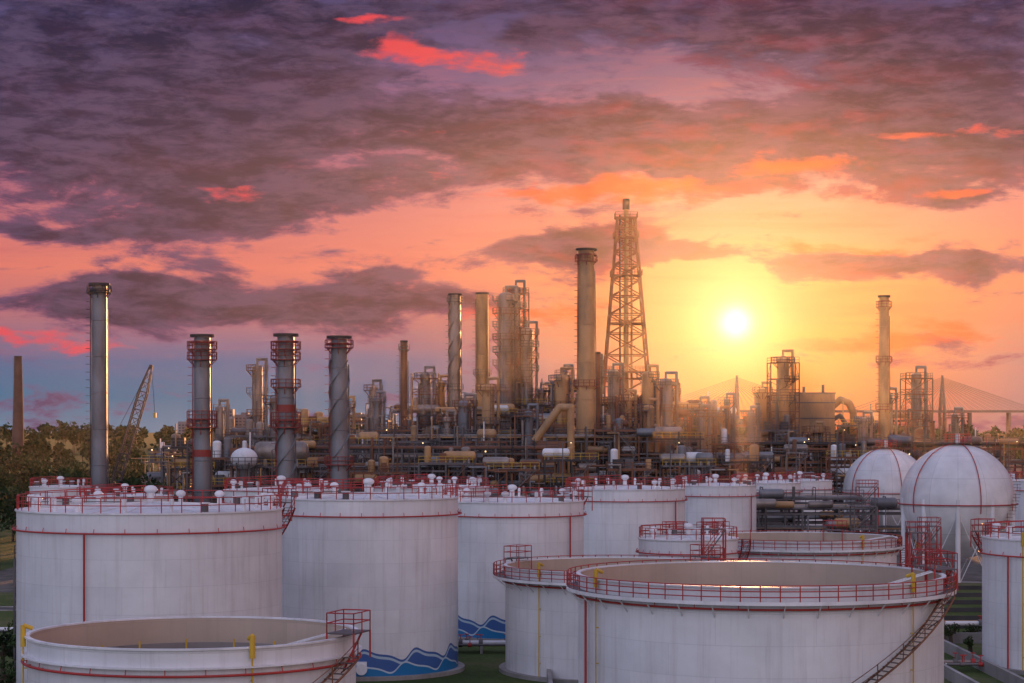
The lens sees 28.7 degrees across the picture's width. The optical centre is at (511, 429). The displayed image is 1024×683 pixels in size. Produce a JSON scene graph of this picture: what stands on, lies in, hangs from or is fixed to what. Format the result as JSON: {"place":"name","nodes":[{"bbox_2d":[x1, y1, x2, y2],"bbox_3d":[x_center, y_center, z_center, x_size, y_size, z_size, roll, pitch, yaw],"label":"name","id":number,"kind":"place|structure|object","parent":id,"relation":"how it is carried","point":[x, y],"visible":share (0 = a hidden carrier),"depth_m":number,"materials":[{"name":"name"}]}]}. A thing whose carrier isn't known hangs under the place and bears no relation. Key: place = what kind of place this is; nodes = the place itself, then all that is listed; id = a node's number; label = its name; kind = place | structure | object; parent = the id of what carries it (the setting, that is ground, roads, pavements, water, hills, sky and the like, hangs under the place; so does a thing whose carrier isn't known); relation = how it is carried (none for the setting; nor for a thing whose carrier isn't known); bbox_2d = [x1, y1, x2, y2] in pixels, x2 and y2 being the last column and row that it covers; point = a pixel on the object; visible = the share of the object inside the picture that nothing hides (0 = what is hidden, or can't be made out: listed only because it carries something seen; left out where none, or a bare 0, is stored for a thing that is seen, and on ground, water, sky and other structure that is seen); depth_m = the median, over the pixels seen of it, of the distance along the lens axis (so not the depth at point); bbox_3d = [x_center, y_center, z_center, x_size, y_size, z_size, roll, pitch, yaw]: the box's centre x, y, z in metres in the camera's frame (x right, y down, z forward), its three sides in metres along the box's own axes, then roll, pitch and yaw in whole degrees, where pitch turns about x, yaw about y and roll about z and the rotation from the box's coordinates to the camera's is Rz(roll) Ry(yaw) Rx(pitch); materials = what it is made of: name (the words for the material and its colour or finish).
{"place":"outdoors","nodes":[
{"label":"outdoors","id":0,"kind":"place"},
{"bbox_2d":[0,535,981,591],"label":"gravel yard","id":1,"kind":"structure","parent":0,"point":[973,571],"depth_m":311.13,"materials":[{"name":"grey gravel"}]},
{"bbox_2d":[29,476,90,506],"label":"storage tank","id":2,"kind":"object","parent":1,"relation":"on","point":[61,485],"visible":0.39,"depth_m":289.31,"materials":[{"name":"metal"}]},
{"bbox_2d":[85,282,111,493],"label":"exhaust stack","id":3,"kind":"object","parent":1,"relation":"on","point":[99,388],"visible":0.81,"depth_m":307.04,"materials":[{"name":"metal"}]},
{"bbox_2d":[89,365,155,491],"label":"crawler crane","id":4,"kind":"object","parent":1,"relation":"on","point":[150,368],"visible":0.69,"depth_m":354.98,"materials":[{"name":"paint"}]},
{"bbox_2d":[75,483,173,503],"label":"storage tank","id":5,"kind":"object","parent":1,"relation":"on","point":[161,493],"visible":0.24,"depth_m":270.48,"materials":[{"name":"metal"}]},
{"bbox_2d":[131,450,191,500],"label":"process unit","id":6,"kind":"object","parent":1,"relation":"on","point":[153,457],"visible":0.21,"depth_m":381.00,"materials":[{"name":"metal"}]},
{"bbox_2d":[153,424,221,501],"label":"process unit","id":7,"kind":"object","parent":1,"relation":"on","point":[177,441],"visible":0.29,"depth_m":353.32,"materials":[{"name":"metal"}]},
{"bbox_2d":[187,334,217,502],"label":"exhaust stack","id":8,"kind":"object","parent":1,"relation":"on","point":[203,427],"visible":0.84,"depth_m":283.89,"materials":[{"name":"metal"}]},
{"bbox_2d":[210,399,229,489],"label":"distillation column","id":9,"kind":"structure","parent":1,"relation":"on","point":[223,423],"depth_m":369.11,"materials":[{"name":"metal"}]},
{"bbox_2d":[212,432,263,501],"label":"process unit","id":10,"kind":"object","parent":1,"relation":"on","point":[220,477],"visible":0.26,"depth_m":324.89,"materials":[{"name":"paint"}]},
{"bbox_2d":[213,419,269,500],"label":"process unit","id":11,"kind":"object","parent":1,"relation":"on","point":[257,431],"visible":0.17,"depth_m":359.76,"materials":[{"name":"metal"}]},
{"bbox_2d":[225,448,262,487],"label":"spherical drum","id":12,"kind":"object","parent":1,"relation":"on","point":[244,460],"visible":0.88,"depth_m":306.70,"materials":[{"name":"white paint"}]},
{"bbox_2d":[246,358,267,462],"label":"distillation column","id":13,"kind":"structure","parent":1,"relation":"on","point":[256,397],"depth_m":384.22,"materials":[{"name":"metal"}]},
{"bbox_2d":[254,442,308,486],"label":"horizontal vessel","id":14,"kind":"object","parent":1,"relation":"on","point":[263,449],"visible":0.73,"depth_m":311.29,"materials":[{"name":"metal"}]},
{"bbox_2d":[270,333,300,484],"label":"exhaust stack","id":15,"kind":"object","parent":1,"relation":"on","point":[284,427],"visible":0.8,"depth_m":283.85,"materials":[{"name":"metal"}]},
{"bbox_2d":[299,457,329,487],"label":"process unit","id":16,"kind":"object","parent":1,"relation":"on","point":[312,463],"visible":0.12,"depth_m":320.38,"materials":[{"name":"metal"}]},
{"bbox_2d":[296,408,351,479],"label":"process unit","id":17,"kind":"object","parent":1,"relation":"on","point":[318,420],"visible":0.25,"depth_m":375.31,"materials":[{"name":"paint"}]},
{"bbox_2d":[324,335,353,492],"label":"exhaust stack","id":18,"kind":"object","parent":1,"relation":"on","point":[338,443],"visible":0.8,"depth_m":283.88,"materials":[{"name":"metal"}]},
{"bbox_2d":[322,432,382,490],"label":"process unit","id":19,"kind":"object","parent":1,"relation":"on","point":[364,438],"visible":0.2,"depth_m":355.10,"materials":[{"name":"metal"}]},
{"bbox_2d":[364,379,382,443],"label":"distillation column","id":20,"kind":"structure","parent":1,"relation":"on","point":[373,389],"depth_m":402.84,"materials":[{"name":"metal"}]},
{"bbox_2d":[368,391,385,479],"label":"distillation column","id":21,"kind":"structure","parent":1,"relation":"on","point":[379,417],"depth_m":392.16,"materials":[{"name":"metal"}]},
{"bbox_2d":[350,438,408,490],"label":"process unit","id":22,"kind":"object","parent":1,"relation":"on","point":[371,466],"visible":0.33,"depth_m":331.22,"materials":[{"name":"paint"}]},
{"bbox_2d":[247,437,558,492],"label":"pipe rack","id":23,"kind":"object","parent":1,"relation":"on","point":[371,448],"visible":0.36,"depth_m":345.46,"materials":[{"name":"metal"}]},
{"bbox_2d":[396,340,409,461],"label":"exhaust stack","id":24,"kind":"object","parent":1,"relation":"on","point":[403,379],"visible":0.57,"depth_m":399.87,"materials":[{"name":"paint"}]},
{"bbox_2d":[394,417,440,478],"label":"process unit","id":25,"kind":"object","parent":1,"relation":"on","point":[414,433],"visible":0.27,"depth_m":357.35,"materials":[{"name":"metal"}]},
{"bbox_2d":[411,366,439,469],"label":"distillation column","id":26,"kind":"structure","parent":1,"relation":"on","point":[424,390],"depth_m":402.43,"materials":[{"name":"metal"}]},
{"bbox_2d":[416,394,457,475],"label":"process unit","id":27,"kind":"object","parent":1,"relation":"on","point":[433,410],"visible":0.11,"depth_m":392.24,"materials":[{"name":"metal"}]},
{"bbox_2d":[418,446,475,484],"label":"process unit","id":28,"kind":"object","parent":1,"relation":"on","point":[465,455],"visible":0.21,"depth_m":334.51,"materials":[{"name":"metal"}]},
{"bbox_2d":[437,410,457,478],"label":"distillation column","id":29,"kind":"structure","parent":1,"relation":"on","point":[446,422],"depth_m":368.97,"materials":[{"name":"metal"}]},
{"bbox_2d":[445,293,463,468],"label":"exhaust stack","id":30,"kind":"object","parent":1,"relation":"on","point":[454,355],"visible":0.62,"depth_m":399.50,"materials":[{"name":"metal"}]},
{"bbox_2d":[452,393,477,475],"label":"distillation column","id":31,"kind":"structure","parent":1,"relation":"on","point":[465,409],"depth_m":380.91,"materials":[{"name":"metal"}]},
{"bbox_2d":[472,292,491,485],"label":"exhaust stack","id":32,"kind":"object","parent":1,"relation":"on","point":[481,369],"visible":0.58,"depth_m":402.43,"materials":[{"name":"beige paint"}]},
{"bbox_2d":[461,422,506,491],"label":"process unit","id":33,"kind":"object","parent":1,"relation":"on","point":[484,435],"visible":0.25,"depth_m":355.66,"materials":[{"name":"paint"}]},
{"bbox_2d":[476,377,500,485],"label":"distillation column","id":34,"kind":"structure","parent":1,"relation":"on","point":[488,410],"depth_m":376.31,"materials":[{"name":"grey metal"}]},
{"bbox_2d":[472,404,517,479],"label":"process unit","id":35,"kind":"object","parent":1,"relation":"on","point":[509,408],"visible":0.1,"depth_m":384.57,"materials":[{"name":"metal"}]},
{"bbox_2d":[128,485,864,531],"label":"pipe rack","id":36,"kind":"object","parent":1,"relation":"on","point":[772,494],"visible":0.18,"depth_m":313.12,"materials":[{"name":"metal"}]},
{"bbox_2d":[469,457,544,491],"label":"process unit","id":37,"kind":"object","parent":1,"relation":"on","point":[504,463],"visible":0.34,"depth_m":330.08,"materials":[{"name":"paint"}]},
{"bbox_2d":[350,426,677,486],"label":"pipe rack","id":38,"kind":"object","parent":1,"relation":"on","point":[646,433],"visible":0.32,"depth_m":363.44,"materials":[{"name":"metal"}]},
{"bbox_2d":[492,285,538,479],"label":"distillation column","id":39,"kind":"structure","parent":1,"relation":"on","point":[508,339],"depth_m":396.31,"materials":[{"name":"metal"}]},
{"bbox_2d":[503,280,528,461],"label":"distillation column","id":40,"kind":"structure","parent":1,"relation":"on","point":[523,291],"depth_m":404.32,"materials":[{"name":"metal"}]},
{"bbox_2d":[514,403,542,486],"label":"distillation column","id":41,"kind":"structure","parent":1,"relation":"on","point":[526,420],"depth_m":362.63,"materials":[{"name":"metal"}]},
{"bbox_2d":[532,404,574,483],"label":"flue gas duct","id":42,"kind":"object","parent":1,"relation":"on","point":[550,420],"visible":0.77,"depth_m":356.64,"materials":[{"name":"grey metal"}]},
{"bbox_2d":[548,367,574,469],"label":"distillation column","id":43,"kind":"structure","parent":1,"relation":"on","point":[560,390],"depth_m":383.99,"materials":[{"name":"grey metal"}]},
{"bbox_2d":[535,447,605,492],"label":"process unit","id":44,"kind":"object","parent":1,"relation":"on","point":[576,469],"visible":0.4,"depth_m":336.82,"materials":[{"name":"metal"}]},
{"bbox_2d":[573,248,598,483],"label":"exhaust stack","id":45,"kind":"object","parent":1,"relation":"on","point":[586,399],"visible":0.73,"depth_m":368.22,"materials":[{"name":"beige paint"}]},
{"bbox_2d":[602,363,624,483],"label":"distillation column","id":46,"kind":"structure","parent":1,"relation":"on","point":[613,375],"depth_m":384.09,"materials":[{"name":"metal"}]},
{"bbox_2d":[593,415,643,483],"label":"process unit","id":47,"kind":"object","parent":1,"relation":"on","point":[620,423],"visible":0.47,"depth_m":362.92,"materials":[{"name":"paint"}]},
{"bbox_2d":[600,198,650,433],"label":"flare tower","id":48,"kind":"structure","parent":1,"relation":"on","point":[625,322],"depth_m":415.27,"materials":[{"name":"metal"}]},
{"bbox_2d":[615,389,641,481],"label":"distillation column","id":49,"kind":"structure","parent":1,"relation":"on","point":[627,401],"depth_m":378.27,"materials":[{"name":"grey metal"}]},
{"bbox_2d":[606,449,656,485],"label":"process unit","id":50,"kind":"object","parent":1,"relation":"on","point":[616,463],"visible":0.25,"depth_m":334.02,"materials":[{"name":"paint"}]},
{"bbox_2d":[636,364,659,478],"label":"distillation column","id":51,"kind":"structure","parent":1,"relation":"on","point":[649,390],"depth_m":396.40,"materials":[{"name":"beige metal"}]},
{"bbox_2d":[637,398,659,485],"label":"distillation column","id":52,"kind":"structure","parent":1,"relation":"on","point":[648,410],"depth_m":365.59,"materials":[{"name":"grey metal"}]},
{"bbox_2d":[653,371,678,478],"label":"distillation column","id":53,"kind":"structure","parent":1,"relation":"on","point":[666,385],"depth_m":376.15,"materials":[{"name":"metal"}]},
{"bbox_2d":[651,416,707,485],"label":"process unit","id":54,"kind":"object","parent":1,"relation":"on","point":[662,432],"visible":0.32,"depth_m":360.65,"materials":[{"name":"metal"}]},
{"bbox_2d":[647,445,728,486],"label":"process unit","id":55,"kind":"object","parent":1,"relation":"on","point":[681,457],"visible":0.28,"depth_m":340.37,"materials":[{"name":"metal"}]},
{"bbox_2d":[687,404,716,480],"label":"distillation column","id":56,"kind":"structure","parent":1,"relation":"on","point":[701,420],"depth_m":368.88,"materials":[{"name":"metal"}]},
{"bbox_2d":[675,474,758,533],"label":"storage tank","id":57,"kind":"object","parent":1,"relation":"on","point":[734,503],"visible":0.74,"depth_m":284.55,"materials":[{"name":"metal"}]},
{"bbox_2d":[706,424,764,482],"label":"process unit","id":58,"kind":"object","parent":1,"relation":"on","point":[722,437],"visible":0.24,"depth_m":369.28,"materials":[{"name":"paint"}]},
{"bbox_2d":[715,444,774,482],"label":"process unit","id":59,"kind":"object","parent":1,"relation":"on","point":[754,455],"visible":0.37,"depth_m":348.53,"materials":[{"name":"metal"}]},
{"bbox_2d":[741,405,760,475],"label":"distillation column","id":60,"kind":"structure","parent":1,"relation":"on","point":[751,422],"depth_m":384.44,"materials":[{"name":"metal"}]},
{"bbox_2d":[752,381,772,464],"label":"distillation column","id":61,"kind":"structure","parent":1,"relation":"on","point":[762,396],"depth_m":402.74,"materials":[{"name":"grey metal"}]},
{"bbox_2d":[730,472,802,531],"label":"storage tank","id":62,"kind":"object","parent":1,"relation":"on","point":[765,482],"visible":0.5,"depth_m":318.90,"materials":[{"name":"metal"}]},
{"bbox_2d":[755,405,798,471],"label":"process unit","id":63,"kind":"object","parent":1,"relation":"on","point":[785,426],"visible":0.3,"depth_m":385.71,"materials":[{"name":"metal"}]},
{"bbox_2d":[767,349,799,465],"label":"distillation column","id":64,"kind":"structure","parent":1,"relation":"on","point":[782,384],"depth_m":396.22,"materials":[{"name":"grey metal"}]},
{"bbox_2d":[760,430,820,478],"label":"process unit","id":65,"kind":"object","parent":1,"relation":"on","point":[788,448],"visible":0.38,"depth_m":363.98,"materials":[{"name":"paint"}]},
{"bbox_2d":[770,471,833,531],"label":"storage tank","id":66,"kind":"object","parent":1,"relation":"on","point":[822,485],"visible":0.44,"depth_m":343.25,"materials":[{"name":"metal"}]},
{"bbox_2d":[802,421,830,477],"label":"distillation column","id":67,"kind":"structure","parent":1,"relation":"on","point":[815,432],"depth_m":381.04,"materials":[{"name":"grey metal"}]},
{"bbox_2d":[633,434,1023,544],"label":"pipe rack","id":68,"kind":"object","parent":1,"relation":"on","point":[1003,441],"visible":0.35,"depth_m":379.34,"materials":[{"name":"metal"}]},
{"bbox_2d":[756,496,913,563],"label":"pipe rack","id":69,"kind":"object","parent":1,"relation":"on","point":[765,505],"visible":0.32,"depth_m":299.76,"materials":[{"name":"metal"}]},
{"bbox_2d":[820,430,869,531],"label":"process unit","id":70,"kind":"object","parent":1,"relation":"on","point":[842,453],"visible":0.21,"depth_m":374.43,"materials":[{"name":"paint"}]},
{"bbox_2d":[854,411,873,531],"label":"distillation column","id":71,"kind":"structure","parent":1,"relation":"on","point":[862,428],"depth_m":392.02,"materials":[{"name":"metal"}]},
{"bbox_2d":[841,438,920,554],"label":"spherical gas tank","id":72,"kind":"object","parent":1,"relation":"on","point":[887,467],"visible":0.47,"depth_m":356.58,"materials":[{"name":"white metal"}]},
{"bbox_2d":[875,295,892,447],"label":"exhaust stack","id":73,"kind":"object","parent":1,"relation":"on","point":[883,362],"visible":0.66,"depth_m":399.55,"materials":[{"name":"beige paint"}]},
{"bbox_2d":[900,366,932,455],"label":"distillation column","id":74,"kind":"structure","parent":1,"relation":"on","point":[916,402],"depth_m":402.54,"materials":[{"name":"metal"}]},
{"bbox_2d":[940,407,969,441],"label":"distillation column","id":75,"kind":"structure","parent":1,"relation":"on","point":[955,421],"depth_m":415.14,"materials":[{"name":"metal"}]},
{"bbox_2d":[898,434,1020,582],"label":"spherical gas tank","id":76,"kind":"object","parent":1,"relation":"on","point":[957,486],"visible":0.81,"depth_m":274.45,"materials":[{"name":"white metal"}]},
{"bbox_2d":[1009,471,1023,530],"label":"storage tank","id":77,"kind":"object","parent":1,"relation":"on","point":[1019,514],"visible":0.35,"depth_m":312.26,"materials":[{"name":"metal"}]},
{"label":"legs","id":78,"kind":"object","parent":1,"relation":"on","visible":0},
{"bbox_2d":[753,392,835,439],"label":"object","id":79,"kind":"object","parent":78,"relation":"on","point":[817,406],"visible":0.38,"depth_m":411.30,"materials":[{"name":"beige paint"}]},
{"bbox_2d":[0,433,1023,682],"bbox_3d":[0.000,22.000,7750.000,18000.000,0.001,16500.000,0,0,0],"label":"ground","id":80,"kind":"structure","parent":0,"point":[484,667],"depth_m":195.28,"materials":[{"name":"green plant"}]},
{"bbox_2d":[0,620,15,682],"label":"shrub row","id":81,"kind":"object","parent":80,"relation":"on","point":[6,649],"visible":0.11,"depth_m":166.26,"materials":[{"name":"green plant"}]},
{"bbox_2d":[12,356,23,457],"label":"brick chimney","id":82,"kind":"object","parent":80,"relation":"on","point":[18,425],"visible":0.82,"depth_m":922.23,"materials":[{"name":"brick"}]},
{"bbox_2d":[0,449,177,541],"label":"tree grove","id":83,"kind":"object","parent":80,"relation":"on","point":[16,474],"visible":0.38,"depth_m":393.38,"materials":[{"name":"green plant"}]},
{"bbox_2d":[12,485,295,682],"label":"storage tank","id":84,"kind":"object","parent":80,"relation":"on","point":[78,561],"visible":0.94,"depth_m":150.88,"materials":[{"name":"metal"}]},
{"bbox_2d":[20,609,370,682],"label":"floating roof tank","id":85,"kind":"object","parent":80,"relation":"on","point":[216,649],"visible":1,"depth_m":109.43,"materials":[{"name":"metal"}]},
{"bbox_2d":[222,475,338,505],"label":"storage tank","id":86,"kind":"object","parent":80,"relation":"on","point":[235,485],"visible":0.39,"depth_m":231.32,"materials":[{"name":"metal"}]},
{"bbox_2d":[277,478,464,680],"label":"storage tank","id":87,"kind":"object","parent":80,"relation":"on","point":[388,560],"visible":0.91,"depth_m":176.90,"materials":[{"name":"metal"}]},
{"bbox_2d":[373,474,489,497],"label":"storage tank","id":88,"kind":"object","parent":80,"relation":"on","point":[472,481],"visible":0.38,"depth_m":255.51,"materials":[{"name":"metal"}]},
{"bbox_2d":[0,429,1023,467],"bbox_3d":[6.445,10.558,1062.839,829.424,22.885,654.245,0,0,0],"label":"distant tree belt","id":89,"kind":"object","parent":80,"relation":"on","point":[43,448],"visible":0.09,"depth_m":879.88,"materials":[{"name":"green plant"}]},
{"bbox_2d":[0,420,1023,453],"bbox_3d":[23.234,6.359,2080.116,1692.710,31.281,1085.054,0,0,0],"label":"distant tree belt","id":90,"kind":"object","parent":80,"relation":"on","point":[63,432],"visible":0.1,"depth_m":1813.67,"materials":[{"name":"green plant"}]},
{"bbox_2d":[443,484,592,639],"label":"storage tank","id":91,"kind":"object","parent":80,"relation":"on","point":[490,528],"visible":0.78,"depth_m":208.33,"materials":[{"name":"metal"}]},
{"bbox_2d":[493,544,740,682],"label":"floating roof tank","id":92,"kind":"object","parent":80,"relation":"on","point":[541,619],"visible":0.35,"depth_m":176.54,"materials":[{"name":"metal"}]},
{"bbox_2d":[564,475,687,556],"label":"storage tank","id":93,"kind":"object","parent":80,"relation":"on","point":[617,517],"visible":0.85,"depth_m":250.23,"materials":[{"name":"metal"}]},
{"bbox_2d":[635,521,750,560],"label":"storage tank","id":94,"kind":"object","parent":80,"relation":"on","point":[674,544],"visible":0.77,"depth_m":211.59,"materials":[{"name":"metal"}]},
{"bbox_2d":[494,375,1023,433],"bbox_3d":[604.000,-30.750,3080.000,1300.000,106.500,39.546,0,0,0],"label":"cable stayed bridge","id":95,"kind":"structure","parent":80,"relation":"on","point":[942,403],"depth_m":3077.08,"materials":[{"name":"concrete"}]},
{"bbox_2d":[566,549,957,682],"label":"floating roof tank","id":96,"kind":"object","parent":80,"relation":"on","point":[733,621],"visible":1,"depth_m":129.77,"materials":[{"name":"metal"}]},
{"bbox_2d":[704,520,908,566],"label":"floating roof tank","id":97,"kind":"object","parent":80,"relation":"on","point":[828,545],"visible":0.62,"depth_m":222.11,"materials":[{"name":"metal"}]},
{"bbox_2d":[970,518,1023,674],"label":"storage tank","id":98,"kind":"object","parent":80,"relation":"on","point":[1002,552],"visible":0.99,"depth_m":182.81,"materials":[{"name":"metal"}]},
{"bbox_2d":[0,0,1023,432],"label":"sky","id":99,"kind":"structure","parent":0,"point":[242,173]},
{"bbox_2d":[701,517,725,560],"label":"access stair tower","id":100,"kind":"structure","parent":0,"point":[723,552],"depth_m":200.64,"materials":[{"name":"red metal"}]},
{"bbox_2d":[850,497,877,533],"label":"access stair tower","id":101,"kind":"structure","parent":0,"point":[873,525],"depth_m":260.30,"materials":[{"name":"metal"}]},
{"bbox_2d":[905,521,929,569],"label":"access stair tower","id":102,"kind":"structure","parent":0,"point":[925,533],"depth_m":203.82,"materials":[{"name":"red metal"}]},
{"bbox_2d":[944,583,981,628],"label":"terraced grass bank","id":103,"kind":"structure","parent":0,"point":[966,604],"depth_m":235.16,"materials":[{"name":"green plant"}]},
{"bbox_2d":[944,633,1023,682],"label":"bund wall","id":104,"kind":"structure","parent":0,"point":[1000,673],"depth_m":186.34,"materials":[{"name":"concrete"}]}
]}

